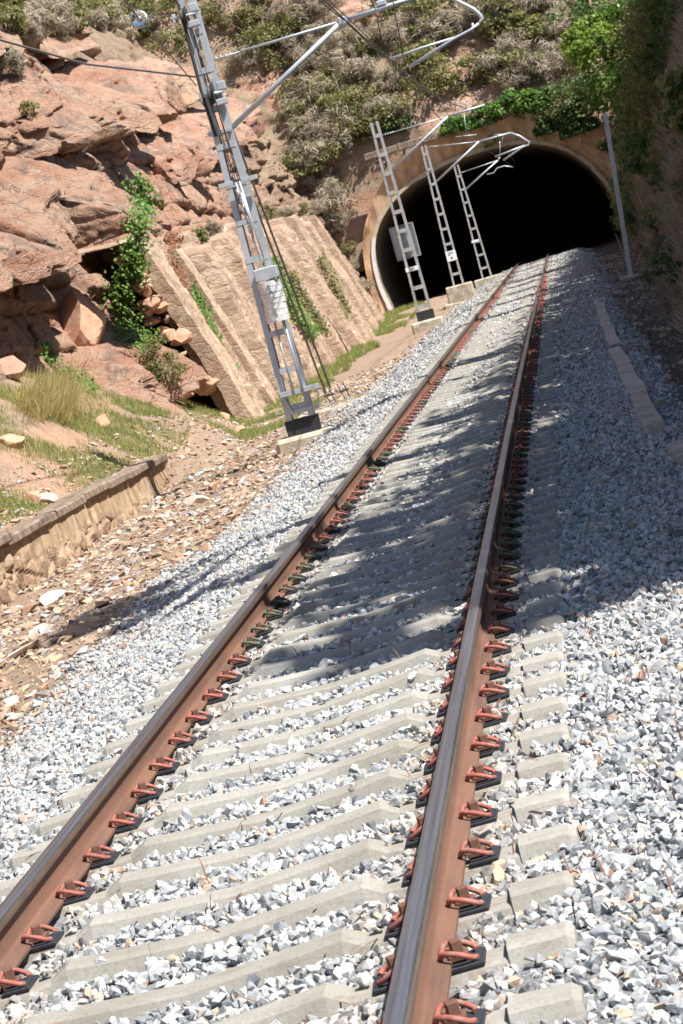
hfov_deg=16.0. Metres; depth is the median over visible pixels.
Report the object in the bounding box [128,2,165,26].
dry bush
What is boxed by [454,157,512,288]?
catenary mast
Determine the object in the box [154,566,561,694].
concrete sleeper
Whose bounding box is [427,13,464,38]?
bush
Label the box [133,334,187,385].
shrub
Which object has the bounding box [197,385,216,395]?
boulder
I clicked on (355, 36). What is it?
dry bush
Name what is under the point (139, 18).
anchor wire
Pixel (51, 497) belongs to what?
boulder
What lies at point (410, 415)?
concrete sleeper
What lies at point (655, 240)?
bush
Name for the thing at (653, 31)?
bush
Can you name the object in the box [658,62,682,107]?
bush
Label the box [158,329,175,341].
boulder
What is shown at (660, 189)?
bush
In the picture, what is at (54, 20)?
dry bush
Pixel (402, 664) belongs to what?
concrete sleeper
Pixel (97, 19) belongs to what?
dry bush
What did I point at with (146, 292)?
boulder
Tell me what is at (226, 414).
boulder
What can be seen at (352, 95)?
bush
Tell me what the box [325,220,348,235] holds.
dry bush
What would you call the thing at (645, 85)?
bush
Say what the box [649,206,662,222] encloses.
bush
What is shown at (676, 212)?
dry bush
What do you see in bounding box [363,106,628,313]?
tunnel portal
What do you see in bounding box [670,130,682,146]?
bush
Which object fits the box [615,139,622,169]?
bush
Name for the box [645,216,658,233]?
bush
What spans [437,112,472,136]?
ivy bush
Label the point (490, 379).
concrete sleeper
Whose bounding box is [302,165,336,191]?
dry bush
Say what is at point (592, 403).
ballast
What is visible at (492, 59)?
dry bush
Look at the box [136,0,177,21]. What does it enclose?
bush
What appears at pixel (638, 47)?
bush
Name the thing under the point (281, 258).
guy wire
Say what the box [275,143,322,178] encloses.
bush
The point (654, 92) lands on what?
dry bush
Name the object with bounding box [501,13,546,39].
bush
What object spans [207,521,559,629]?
concrete sleeper
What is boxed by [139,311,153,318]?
boulder
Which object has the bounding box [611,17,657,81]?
bush
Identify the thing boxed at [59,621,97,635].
boulder
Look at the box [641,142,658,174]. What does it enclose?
bush
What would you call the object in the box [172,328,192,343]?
boulder
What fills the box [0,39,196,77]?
feeder cable
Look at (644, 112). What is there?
dry bush
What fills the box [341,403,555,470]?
concrete sleeper
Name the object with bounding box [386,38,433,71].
bush
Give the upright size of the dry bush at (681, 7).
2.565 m
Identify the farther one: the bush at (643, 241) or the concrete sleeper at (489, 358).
the bush at (643, 241)
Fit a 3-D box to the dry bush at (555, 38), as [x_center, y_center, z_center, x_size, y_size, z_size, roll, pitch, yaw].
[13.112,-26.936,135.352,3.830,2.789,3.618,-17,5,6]
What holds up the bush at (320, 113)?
on the hillside
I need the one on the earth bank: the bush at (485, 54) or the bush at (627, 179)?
the bush at (627, 179)
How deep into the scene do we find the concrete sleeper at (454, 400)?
35.30 m
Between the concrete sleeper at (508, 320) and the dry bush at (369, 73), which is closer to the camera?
the concrete sleeper at (508, 320)
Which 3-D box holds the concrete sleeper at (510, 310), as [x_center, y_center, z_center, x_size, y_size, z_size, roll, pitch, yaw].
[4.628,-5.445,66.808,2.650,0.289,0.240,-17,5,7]
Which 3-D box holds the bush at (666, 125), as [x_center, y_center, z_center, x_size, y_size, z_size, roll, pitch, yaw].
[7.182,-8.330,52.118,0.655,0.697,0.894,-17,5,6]
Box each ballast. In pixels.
[0,353,682,1023]
[252,247,651,498]
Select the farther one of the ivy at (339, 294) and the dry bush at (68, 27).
the ivy at (339, 294)
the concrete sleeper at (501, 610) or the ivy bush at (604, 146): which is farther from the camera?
the ivy bush at (604, 146)
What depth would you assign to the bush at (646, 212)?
63.33 m
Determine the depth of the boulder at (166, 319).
61.43 m
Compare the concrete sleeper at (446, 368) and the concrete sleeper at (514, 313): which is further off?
the concrete sleeper at (514, 313)
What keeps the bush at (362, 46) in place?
on the hillside
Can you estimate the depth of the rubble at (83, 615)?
33.62 m
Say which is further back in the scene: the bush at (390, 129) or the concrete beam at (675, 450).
the bush at (390, 129)
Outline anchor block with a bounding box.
[315,383,369,415]
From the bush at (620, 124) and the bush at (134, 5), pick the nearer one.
the bush at (620, 124)
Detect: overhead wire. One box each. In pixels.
[318,0,515,167]
[323,0,518,181]
[327,0,498,136]
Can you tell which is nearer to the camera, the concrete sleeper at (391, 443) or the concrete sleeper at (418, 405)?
the concrete sleeper at (391, 443)
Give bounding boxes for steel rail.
[0,257,529,990]
[382,250,555,1023]
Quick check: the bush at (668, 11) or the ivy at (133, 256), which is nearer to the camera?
the bush at (668, 11)
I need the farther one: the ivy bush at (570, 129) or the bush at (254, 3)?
the bush at (254, 3)
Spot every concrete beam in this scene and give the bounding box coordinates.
[594,298,620,346]
[607,346,665,434]
[666,440,682,464]
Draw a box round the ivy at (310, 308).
[282,268,332,333]
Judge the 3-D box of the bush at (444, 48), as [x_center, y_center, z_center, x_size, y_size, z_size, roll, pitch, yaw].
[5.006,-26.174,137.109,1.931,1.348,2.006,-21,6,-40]
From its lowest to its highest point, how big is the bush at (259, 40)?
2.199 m
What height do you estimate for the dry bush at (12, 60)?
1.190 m
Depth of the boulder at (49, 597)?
30.60 m
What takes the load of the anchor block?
on the ground at (398, 342)
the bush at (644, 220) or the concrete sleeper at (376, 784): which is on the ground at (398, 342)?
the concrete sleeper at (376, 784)
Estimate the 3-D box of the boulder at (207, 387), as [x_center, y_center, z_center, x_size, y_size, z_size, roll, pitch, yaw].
[-3.356,-3.189,61.343,0.753,0.359,0.488,-15,6,28]
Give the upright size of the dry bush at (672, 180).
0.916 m
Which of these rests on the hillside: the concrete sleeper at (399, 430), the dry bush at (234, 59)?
the dry bush at (234, 59)
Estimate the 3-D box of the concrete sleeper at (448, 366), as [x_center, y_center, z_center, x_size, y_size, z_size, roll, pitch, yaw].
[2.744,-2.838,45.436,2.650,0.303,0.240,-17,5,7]
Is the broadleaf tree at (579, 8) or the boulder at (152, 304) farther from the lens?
the broadleaf tree at (579, 8)
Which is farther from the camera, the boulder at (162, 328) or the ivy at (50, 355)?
the boulder at (162, 328)
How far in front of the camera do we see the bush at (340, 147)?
134.66 m
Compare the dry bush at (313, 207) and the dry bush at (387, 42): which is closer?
the dry bush at (313, 207)
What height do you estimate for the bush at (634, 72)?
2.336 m
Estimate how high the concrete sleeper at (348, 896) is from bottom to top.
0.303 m
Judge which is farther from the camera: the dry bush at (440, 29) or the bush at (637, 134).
the dry bush at (440, 29)
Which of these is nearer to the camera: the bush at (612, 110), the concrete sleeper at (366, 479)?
the concrete sleeper at (366, 479)
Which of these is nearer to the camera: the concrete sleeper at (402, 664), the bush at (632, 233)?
the concrete sleeper at (402, 664)
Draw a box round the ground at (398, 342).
[0,236,682,1023]
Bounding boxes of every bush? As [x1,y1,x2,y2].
[0,0,31,9]
[0,1,19,14]
[0,3,29,36]
[0,45,30,77]
[4,5,51,32]
[8,18,41,43]
[24,0,72,17]
[25,6,65,45]
[27,0,83,40]
[55,0,84,8]
[65,10,83,36]
[67,1,91,32]
[72,0,84,8]
[80,2,109,30]
[83,0,114,15]
[85,0,117,20]
[106,3,124,30]
[108,0,126,9]
[117,14,138,37]
[123,7,154,27]
[126,0,151,26]
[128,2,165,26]
[129,23,157,38]
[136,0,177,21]
[140,25,187,57]
[149,223,163,236]
[190,227,209,241]
[192,0,248,23]
[204,219,223,235]
[217,3,254,42]
[223,41,273,68]
[230,22,295,58]
[234,2,270,29]
[242,0,272,7]
[247,21,280,50]
[255,32,301,72]
[257,4,310,40]
[257,206,268,219]
[260,205,278,219]
[261,0,320,21]
[272,69,308,100]
[272,72,309,114]
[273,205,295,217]
[275,93,315,118]
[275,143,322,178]
[279,23,327,60]
[281,70,318,98]
[281,97,322,125]
[282,104,338,140]
[284,135,329,169]
[287,0,342,38]
[287,112,318,142]
[288,117,307,144]
[289,0,348,17]
[290,44,339,75]
[291,84,324,100]
[292,0,329,10]
[294,138,330,165]
[297,79,342,111]
[297,202,308,215]
[298,16,361,58]
[299,61,350,96]
[299,115,360,155]
[299,117,345,143]
[301,67,356,102]
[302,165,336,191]
[304,100,355,143]
[306,104,328,117]
[308,175,347,199]
[308,199,326,214]
[309,182,359,227]
[310,141,342,173]
[315,87,364,118]
[320,39,359,70]
[320,210,340,223]
[321,56,374,94]
[323,125,361,152]
[323,130,360,160]
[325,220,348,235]
[328,19,365,49]
[330,110,364,145]
[332,129,359,140]
[338,106,367,129]
[338,240,358,254]
[343,81,379,107]
[344,53,380,81]
[349,104,396,143]
[349,257,363,271]
[354,33,391,57]
[354,101,389,133]
[355,91,406,125]
[359,0,403,25]
[359,277,374,292]
[361,9,426,49]
[366,90,415,126]
[369,24,408,53]
[371,67,407,92]
[372,98,407,124]
[380,112,414,135]
[383,7,424,31]
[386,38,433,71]
[392,0,445,27]
[394,40,453,77]
[394,65,448,100]
[396,15,428,41]
[412,0,454,28]
[414,63,461,98]
[415,33,448,52]
[416,10,465,41]
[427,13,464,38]
[431,8,470,32]
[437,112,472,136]
[438,53,490,96]
[449,0,493,17]
[454,0,492,31]
[462,103,507,132]
[469,50,523,76]
[473,47,503,75]
[475,10,516,43]
[478,0,520,18]
[479,28,530,66]
[481,0,517,15]
[481,87,525,119]
[486,45,547,86]
[492,4,526,29]
[495,66,539,93]
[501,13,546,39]
[509,0,552,13]
[509,49,556,83]
[510,0,559,16]
[510,0,564,21]
[514,11,565,42]
[514,85,557,116]
[515,70,597,120]
[523,55,556,82]
[527,5,559,24]
[531,0,568,19]
[532,112,566,137]
[533,37,563,70]
[537,4,572,46]
[539,10,571,40]
[549,8,586,44]
[550,49,578,75]
[554,79,612,123]
[558,111,601,141]
[563,59,609,101]
[596,124,620,152]
[606,104,618,126]
[606,170,625,194]
[606,178,623,210]
[607,71,652,121]
[607,154,623,176]
[608,100,635,136]
[608,214,636,254]
[609,49,632,62]
[609,200,627,231]
[610,0,660,65]
[610,102,640,152]
[610,122,630,135]
[610,182,642,208]
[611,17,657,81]
[612,123,633,158]
[612,183,625,209]
[612,217,638,240]
[613,0,661,53]
[613,52,637,91]
[614,66,654,129]
[615,76,662,137]
[615,123,658,175]
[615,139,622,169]
[616,0,661,33]
[617,135,635,166]
[618,0,682,109]
[618,153,637,191]
[619,18,656,83]
[620,11,661,51]
[621,148,636,175]
[622,2,682,103]
[622,128,647,240]
[623,0,637,13]
[623,185,638,205]
[623,198,646,231]
[624,58,655,97]
[628,117,656,150]
[628,148,647,180]
[630,0,676,17]
[630,38,666,72]
[630,111,652,127]
[630,218,654,249]
[631,174,658,215]
[635,37,670,85]
[636,237,645,252]
[636,243,662,297]
[638,207,652,232]
[638,259,658,285]
[640,1,670,53]
[640,246,652,259]
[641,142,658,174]
[642,200,659,221]
[643,190,664,215]
[643,236,674,278]
[645,167,663,194]
[645,192,682,238]
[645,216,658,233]
[646,114,663,142]
[646,150,654,162]
[647,82,661,107]
[647,154,661,174]
[647,231,663,254]
[649,106,672,149]
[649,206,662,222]
[650,53,668,99]
[650,88,660,112]
[650,177,681,227]
[651,82,660,102]
[653,138,661,153]
[654,140,677,173]
[655,65,682,128]
[655,150,674,186]
[657,71,682,134]
[657,162,679,201]
[658,0,682,51]
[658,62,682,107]
[658,128,682,151]
[658,316,680,338]
[659,176,675,196]
[661,116,680,137]
[662,142,676,172]
[664,227,682,261]
[664,260,682,284]
[666,327,681,339]
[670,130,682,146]
[670,180,682,202]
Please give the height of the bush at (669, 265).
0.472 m
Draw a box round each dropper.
[373,0,383,47]
[392,0,402,55]
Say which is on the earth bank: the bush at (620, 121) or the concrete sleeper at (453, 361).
the bush at (620, 121)
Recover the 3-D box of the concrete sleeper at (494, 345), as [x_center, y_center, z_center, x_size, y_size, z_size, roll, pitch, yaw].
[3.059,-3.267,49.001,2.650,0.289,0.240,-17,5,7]
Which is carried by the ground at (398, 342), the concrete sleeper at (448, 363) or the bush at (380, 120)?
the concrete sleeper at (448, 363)
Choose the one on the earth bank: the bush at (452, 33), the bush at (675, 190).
the bush at (675, 190)
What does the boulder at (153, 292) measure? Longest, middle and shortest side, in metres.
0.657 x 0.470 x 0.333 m
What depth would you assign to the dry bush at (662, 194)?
50.64 m
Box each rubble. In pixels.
[0,350,414,745]
[578,246,682,440]
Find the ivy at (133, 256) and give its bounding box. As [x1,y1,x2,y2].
[90,165,163,325]
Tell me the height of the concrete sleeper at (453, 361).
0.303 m
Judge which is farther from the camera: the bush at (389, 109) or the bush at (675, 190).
the bush at (389, 109)
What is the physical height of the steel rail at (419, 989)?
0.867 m
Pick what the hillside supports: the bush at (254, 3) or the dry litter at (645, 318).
the bush at (254, 3)
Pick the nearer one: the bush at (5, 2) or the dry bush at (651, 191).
the dry bush at (651, 191)
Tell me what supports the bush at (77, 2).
on the rock cliff
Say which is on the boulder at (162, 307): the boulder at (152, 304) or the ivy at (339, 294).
the boulder at (152, 304)
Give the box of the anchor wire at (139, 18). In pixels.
[124,0,196,85]
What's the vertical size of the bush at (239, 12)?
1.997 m
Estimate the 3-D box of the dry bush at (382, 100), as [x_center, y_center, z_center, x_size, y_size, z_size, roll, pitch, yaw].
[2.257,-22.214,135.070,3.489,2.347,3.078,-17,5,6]
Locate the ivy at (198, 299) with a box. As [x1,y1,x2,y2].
[186,281,240,369]
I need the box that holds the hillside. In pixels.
[83,0,620,271]
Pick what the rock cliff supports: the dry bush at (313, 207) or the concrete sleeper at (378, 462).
the dry bush at (313, 207)
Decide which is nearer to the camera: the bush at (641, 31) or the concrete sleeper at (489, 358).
the concrete sleeper at (489, 358)
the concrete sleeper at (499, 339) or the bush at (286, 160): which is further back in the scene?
the bush at (286, 160)
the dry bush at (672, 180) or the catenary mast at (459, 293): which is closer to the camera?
the dry bush at (672, 180)
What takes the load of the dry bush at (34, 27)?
on the rock cliff
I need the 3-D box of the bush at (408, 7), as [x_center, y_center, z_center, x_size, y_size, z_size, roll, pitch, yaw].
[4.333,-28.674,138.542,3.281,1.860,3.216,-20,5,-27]
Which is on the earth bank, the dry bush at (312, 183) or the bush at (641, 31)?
the bush at (641, 31)
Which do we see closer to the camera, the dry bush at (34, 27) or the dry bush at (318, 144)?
the dry bush at (34, 27)
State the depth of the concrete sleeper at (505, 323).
58.44 m
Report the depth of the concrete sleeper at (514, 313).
63.16 m
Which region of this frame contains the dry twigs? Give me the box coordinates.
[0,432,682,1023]
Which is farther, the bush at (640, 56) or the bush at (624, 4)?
the bush at (624, 4)
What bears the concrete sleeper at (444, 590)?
on the ground at (398, 342)
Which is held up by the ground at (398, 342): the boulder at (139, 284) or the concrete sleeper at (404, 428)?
the concrete sleeper at (404, 428)
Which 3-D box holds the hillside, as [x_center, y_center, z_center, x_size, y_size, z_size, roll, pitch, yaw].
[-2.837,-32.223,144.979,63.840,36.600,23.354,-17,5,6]
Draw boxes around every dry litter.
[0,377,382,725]
[591,257,682,400]
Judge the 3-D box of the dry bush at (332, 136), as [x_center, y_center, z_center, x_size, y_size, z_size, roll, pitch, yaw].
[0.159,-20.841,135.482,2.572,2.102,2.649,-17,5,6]
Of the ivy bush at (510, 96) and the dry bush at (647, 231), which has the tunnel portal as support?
the ivy bush at (510, 96)
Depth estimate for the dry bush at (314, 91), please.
136.27 m
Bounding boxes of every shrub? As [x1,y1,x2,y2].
[18,100,39,117]
[51,361,103,395]
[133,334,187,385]
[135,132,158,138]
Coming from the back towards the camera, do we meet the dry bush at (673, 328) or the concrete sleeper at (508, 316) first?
the concrete sleeper at (508, 316)
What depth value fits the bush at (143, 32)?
141.91 m
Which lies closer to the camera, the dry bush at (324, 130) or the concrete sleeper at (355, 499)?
the concrete sleeper at (355, 499)
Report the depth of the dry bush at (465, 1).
136.75 m
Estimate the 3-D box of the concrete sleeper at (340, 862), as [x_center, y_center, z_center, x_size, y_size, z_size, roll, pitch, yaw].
[-0.391,1.501,9.222,2.650,0.303,0.240,-17,5,7]
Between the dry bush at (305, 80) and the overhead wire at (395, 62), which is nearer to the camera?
the overhead wire at (395, 62)
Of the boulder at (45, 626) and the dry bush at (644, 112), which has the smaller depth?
the boulder at (45, 626)
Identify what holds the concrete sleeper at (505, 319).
on the ground at (398, 342)
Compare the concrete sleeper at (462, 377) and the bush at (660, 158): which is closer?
the concrete sleeper at (462, 377)
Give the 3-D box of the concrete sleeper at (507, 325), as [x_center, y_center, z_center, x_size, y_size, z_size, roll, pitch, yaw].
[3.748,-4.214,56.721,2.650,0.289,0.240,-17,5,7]
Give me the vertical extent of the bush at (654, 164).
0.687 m
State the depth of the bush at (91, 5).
111.87 m
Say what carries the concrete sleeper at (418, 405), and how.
on the ground at (398, 342)
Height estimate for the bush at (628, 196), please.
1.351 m
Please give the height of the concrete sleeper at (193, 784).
0.303 m
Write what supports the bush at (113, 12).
on the rock cliff
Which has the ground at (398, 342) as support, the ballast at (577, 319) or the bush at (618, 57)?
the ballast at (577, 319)
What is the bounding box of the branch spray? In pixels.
[557,13,626,72]
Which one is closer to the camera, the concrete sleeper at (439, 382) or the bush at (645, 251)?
the concrete sleeper at (439, 382)
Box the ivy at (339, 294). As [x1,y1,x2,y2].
[317,252,353,320]
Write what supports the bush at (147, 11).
on the hillside
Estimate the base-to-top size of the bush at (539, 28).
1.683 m
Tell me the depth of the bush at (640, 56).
78.26 m
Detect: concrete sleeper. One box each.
[0,723,570,899]
[0,823,579,1009]
[9,695,568,871]
[19,788,572,965]
[21,871,576,1023]
[36,671,567,836]
[52,752,570,919]
[59,651,565,809]
[82,630,564,776]
[103,612,565,756]
[123,595,563,734]
[141,580,563,711]
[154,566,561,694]
[171,553,562,675]
[183,542,559,660]
[197,530,560,643]
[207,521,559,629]
[211,921,578,1023]
[217,511,557,617]
[229,502,558,605]
[238,493,558,593]
[248,485,557,581]
[256,478,558,572]
[265,470,557,560]
[274,463,558,551]
[280,457,556,542]
[287,451,556,534]
[294,445,556,526]
[300,440,556,519]
[306,434,555,512]
[312,429,555,505]
[317,425,556,499]
[322,420,555,491]
[327,416,555,486]
[333,411,556,480]
[337,407,555,474]
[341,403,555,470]
[346,399,555,464]
[350,396,555,459]
[353,392,555,455]
[357,389,555,450]
[361,386,554,445]
[363,383,554,442]
[367,380,554,437]
[371,377,554,434]
[375,374,554,429]
[376,982,586,1023]
[377,371,554,426]
[382,369,555,421]
[384,366,555,418]
[386,364,554,416]
[388,362,554,413]
[391,359,554,409]
[393,357,553,406]
[396,355,554,403]
[399,352,553,400]
[402,351,554,397]
[403,348,554,395]
[406,347,554,392]
[408,345,554,389]
[410,343,554,387]
[411,341,554,385]
[413,339,554,383]
[415,338,553,380]
[417,336,554,378]
[419,334,555,376]
[421,333,554,374]
[423,332,554,371]
[426,328,554,368]
[427,330,554,369]
[428,327,554,366]
[429,326,554,364]
[432,324,555,361]
[433,322,554,359]
[433,323,555,360]
[436,321,555,357]
[437,319,554,355]
[438,317,554,353]
[438,318,554,354]
[440,316,554,351]
[442,315,555,349]
[443,314,554,347]
[445,312,552,345]
[445,313,553,346]
[447,310,555,343]
[448,309,554,342]
[450,307,555,339]
[450,309,555,340]
[451,307,555,338]
[452,306,555,337]
[455,304,554,334]
[455,305,553,335]
[456,303,555,333]
[458,302,554,331]
[459,300,553,329]
[459,301,554,330]
[460,300,554,329]
[461,297,554,326]
[461,299,554,327]
[462,298,554,326]
[463,297,553,324]
[464,296,555,323]
[465,295,554,322]
[466,294,554,321]
[467,294,553,320]
[471,290,553,315]
[476,287,555,311]
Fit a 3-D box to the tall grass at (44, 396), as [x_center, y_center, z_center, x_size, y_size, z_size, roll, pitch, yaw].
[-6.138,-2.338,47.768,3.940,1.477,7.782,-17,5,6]
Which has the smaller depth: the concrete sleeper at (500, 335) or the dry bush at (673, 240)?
the dry bush at (673, 240)
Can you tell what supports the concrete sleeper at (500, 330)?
on the ground at (398, 342)
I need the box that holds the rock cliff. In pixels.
[0,23,380,419]
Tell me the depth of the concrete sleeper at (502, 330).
54.87 m
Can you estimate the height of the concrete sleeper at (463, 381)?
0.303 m
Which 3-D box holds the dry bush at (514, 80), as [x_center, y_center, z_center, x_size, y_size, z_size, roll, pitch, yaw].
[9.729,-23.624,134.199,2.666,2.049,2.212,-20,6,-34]
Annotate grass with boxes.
[0,370,234,527]
[3,350,114,423]
[110,388,332,442]
[268,299,424,407]
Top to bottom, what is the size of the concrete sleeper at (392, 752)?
0.303 m
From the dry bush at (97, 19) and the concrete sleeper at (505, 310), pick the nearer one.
the concrete sleeper at (505, 310)
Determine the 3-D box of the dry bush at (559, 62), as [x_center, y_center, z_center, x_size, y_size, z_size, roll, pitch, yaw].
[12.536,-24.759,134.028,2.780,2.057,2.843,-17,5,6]
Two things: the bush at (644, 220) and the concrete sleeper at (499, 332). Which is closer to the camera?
the concrete sleeper at (499, 332)
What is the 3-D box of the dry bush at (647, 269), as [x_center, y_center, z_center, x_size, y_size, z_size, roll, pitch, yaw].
[6.009,-4.678,47.320,1.496,1.107,1.914,-19,5,-19]
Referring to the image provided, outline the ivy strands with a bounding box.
[482,135,499,149]
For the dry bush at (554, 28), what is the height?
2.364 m
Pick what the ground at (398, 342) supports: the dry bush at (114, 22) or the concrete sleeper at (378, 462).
the concrete sleeper at (378, 462)
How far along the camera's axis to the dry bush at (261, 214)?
101.95 m
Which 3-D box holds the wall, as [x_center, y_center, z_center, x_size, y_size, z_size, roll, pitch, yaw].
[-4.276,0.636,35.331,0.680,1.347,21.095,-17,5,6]
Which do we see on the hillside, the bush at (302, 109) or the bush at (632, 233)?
the bush at (302, 109)
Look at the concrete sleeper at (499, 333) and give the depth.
53.70 m
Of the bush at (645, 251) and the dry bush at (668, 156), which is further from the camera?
the bush at (645, 251)
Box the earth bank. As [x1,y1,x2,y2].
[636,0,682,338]
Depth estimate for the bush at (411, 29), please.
137.27 m
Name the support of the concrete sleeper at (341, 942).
on the ground at (398, 342)
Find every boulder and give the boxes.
[0,355,25,380]
[0,433,24,447]
[0,639,40,662]
[20,603,38,615]
[25,490,40,502]
[25,623,50,639]
[39,590,65,604]
[41,493,58,502]
[58,289,106,345]
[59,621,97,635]
[95,414,109,426]
[126,278,148,289]
[134,279,148,291]
[135,289,154,298]
[137,305,152,315]
[138,287,151,297]
[138,297,160,310]
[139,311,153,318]
[143,316,160,326]
[150,295,162,300]
[153,301,167,313]
[156,326,170,333]
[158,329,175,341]
[161,315,170,323]
[169,556,184,562]
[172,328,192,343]
[179,393,190,400]
[184,495,208,505]
[194,378,218,393]
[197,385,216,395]
[201,543,211,552]
[207,482,222,490]
[219,412,229,419]
[234,425,244,432]
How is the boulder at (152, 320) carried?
on the boulder
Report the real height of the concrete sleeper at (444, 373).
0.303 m
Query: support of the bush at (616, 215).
on the earth bank
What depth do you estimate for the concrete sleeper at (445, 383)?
40.05 m
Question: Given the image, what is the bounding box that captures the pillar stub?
[243,384,252,399]
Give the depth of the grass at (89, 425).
46.48 m
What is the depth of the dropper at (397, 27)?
39.91 m
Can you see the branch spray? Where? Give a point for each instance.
(575, 50)
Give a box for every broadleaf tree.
[546,0,622,29]
[565,0,635,119]
[570,0,609,11]
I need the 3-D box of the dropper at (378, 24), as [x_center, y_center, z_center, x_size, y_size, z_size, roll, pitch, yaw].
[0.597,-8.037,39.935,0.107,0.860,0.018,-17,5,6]
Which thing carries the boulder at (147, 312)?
on the boulder at (152, 320)
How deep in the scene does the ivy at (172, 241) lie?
66.24 m
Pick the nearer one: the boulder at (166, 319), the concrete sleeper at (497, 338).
the concrete sleeper at (497, 338)
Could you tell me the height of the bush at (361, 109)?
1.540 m
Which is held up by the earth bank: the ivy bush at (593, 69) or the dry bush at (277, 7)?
the ivy bush at (593, 69)
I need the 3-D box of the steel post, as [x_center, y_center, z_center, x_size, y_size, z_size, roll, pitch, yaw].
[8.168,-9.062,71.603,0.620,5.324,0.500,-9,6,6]
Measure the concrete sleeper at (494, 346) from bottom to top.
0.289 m
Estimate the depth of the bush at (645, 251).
65.38 m
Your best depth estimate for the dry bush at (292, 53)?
138.79 m
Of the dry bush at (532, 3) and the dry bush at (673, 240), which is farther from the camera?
the dry bush at (532, 3)
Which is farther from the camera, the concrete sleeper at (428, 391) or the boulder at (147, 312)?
the boulder at (147, 312)
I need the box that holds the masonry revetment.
[76,213,384,422]
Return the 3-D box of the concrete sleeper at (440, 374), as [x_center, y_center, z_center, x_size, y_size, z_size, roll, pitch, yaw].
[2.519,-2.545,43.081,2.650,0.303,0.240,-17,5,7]
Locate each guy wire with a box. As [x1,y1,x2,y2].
[200,57,325,393]
[234,131,330,387]
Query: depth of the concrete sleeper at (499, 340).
50.12 m
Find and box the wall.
[0,454,173,605]
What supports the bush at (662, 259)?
on the earth bank
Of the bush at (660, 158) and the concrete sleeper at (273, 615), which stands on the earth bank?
the bush at (660, 158)
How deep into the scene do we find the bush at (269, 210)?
103.11 m
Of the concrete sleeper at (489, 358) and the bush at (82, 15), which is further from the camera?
the bush at (82, 15)
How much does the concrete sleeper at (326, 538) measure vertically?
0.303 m
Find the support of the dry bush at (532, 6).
on the hillside
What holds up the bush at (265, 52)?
on the hillside
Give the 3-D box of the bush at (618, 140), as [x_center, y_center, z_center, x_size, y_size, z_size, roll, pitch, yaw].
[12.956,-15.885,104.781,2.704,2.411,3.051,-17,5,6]
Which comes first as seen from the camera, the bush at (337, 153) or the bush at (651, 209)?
the bush at (651, 209)
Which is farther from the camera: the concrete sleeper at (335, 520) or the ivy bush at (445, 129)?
the ivy bush at (445, 129)
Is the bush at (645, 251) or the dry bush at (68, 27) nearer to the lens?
the bush at (645, 251)
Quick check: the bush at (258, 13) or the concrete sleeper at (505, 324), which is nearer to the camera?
the concrete sleeper at (505, 324)
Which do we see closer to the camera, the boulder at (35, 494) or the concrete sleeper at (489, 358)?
the boulder at (35, 494)
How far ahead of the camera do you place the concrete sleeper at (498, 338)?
51.33 m
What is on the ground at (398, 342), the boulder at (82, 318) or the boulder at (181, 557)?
the boulder at (181, 557)
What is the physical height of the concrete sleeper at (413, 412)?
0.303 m
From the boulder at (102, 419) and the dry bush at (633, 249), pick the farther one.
the dry bush at (633, 249)
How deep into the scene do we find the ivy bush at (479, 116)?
132.20 m
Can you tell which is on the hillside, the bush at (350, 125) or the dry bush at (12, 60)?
the bush at (350, 125)
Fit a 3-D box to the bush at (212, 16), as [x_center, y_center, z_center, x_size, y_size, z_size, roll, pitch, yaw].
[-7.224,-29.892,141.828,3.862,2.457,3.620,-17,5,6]
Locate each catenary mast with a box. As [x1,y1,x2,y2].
[171,0,483,455]
[370,101,484,334]
[421,132,529,309]
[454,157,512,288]
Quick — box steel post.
[603,113,638,281]
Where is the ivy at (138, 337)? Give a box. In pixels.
[107,314,166,359]
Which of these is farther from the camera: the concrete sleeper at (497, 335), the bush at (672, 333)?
the concrete sleeper at (497, 335)
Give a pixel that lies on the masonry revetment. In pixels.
(216, 263)
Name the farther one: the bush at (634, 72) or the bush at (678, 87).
the bush at (634, 72)
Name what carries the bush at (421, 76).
on the hillside
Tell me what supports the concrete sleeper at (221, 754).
on the ground at (398, 342)
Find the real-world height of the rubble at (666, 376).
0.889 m
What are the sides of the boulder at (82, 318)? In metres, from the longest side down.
1.858 x 1.700 x 1.422 m
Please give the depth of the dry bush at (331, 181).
134.52 m
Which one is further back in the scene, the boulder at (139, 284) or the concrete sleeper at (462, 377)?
the boulder at (139, 284)
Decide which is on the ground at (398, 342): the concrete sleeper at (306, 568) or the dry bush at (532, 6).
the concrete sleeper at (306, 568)
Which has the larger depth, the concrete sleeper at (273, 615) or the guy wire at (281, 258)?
the guy wire at (281, 258)
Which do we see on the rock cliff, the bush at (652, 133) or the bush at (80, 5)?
the bush at (80, 5)
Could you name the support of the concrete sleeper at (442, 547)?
on the ground at (398, 342)
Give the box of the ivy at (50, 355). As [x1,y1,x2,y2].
[38,339,63,366]
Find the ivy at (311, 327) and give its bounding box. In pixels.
[263,255,321,347]
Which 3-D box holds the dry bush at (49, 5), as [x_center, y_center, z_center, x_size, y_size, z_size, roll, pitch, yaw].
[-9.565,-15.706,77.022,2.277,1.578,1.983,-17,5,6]

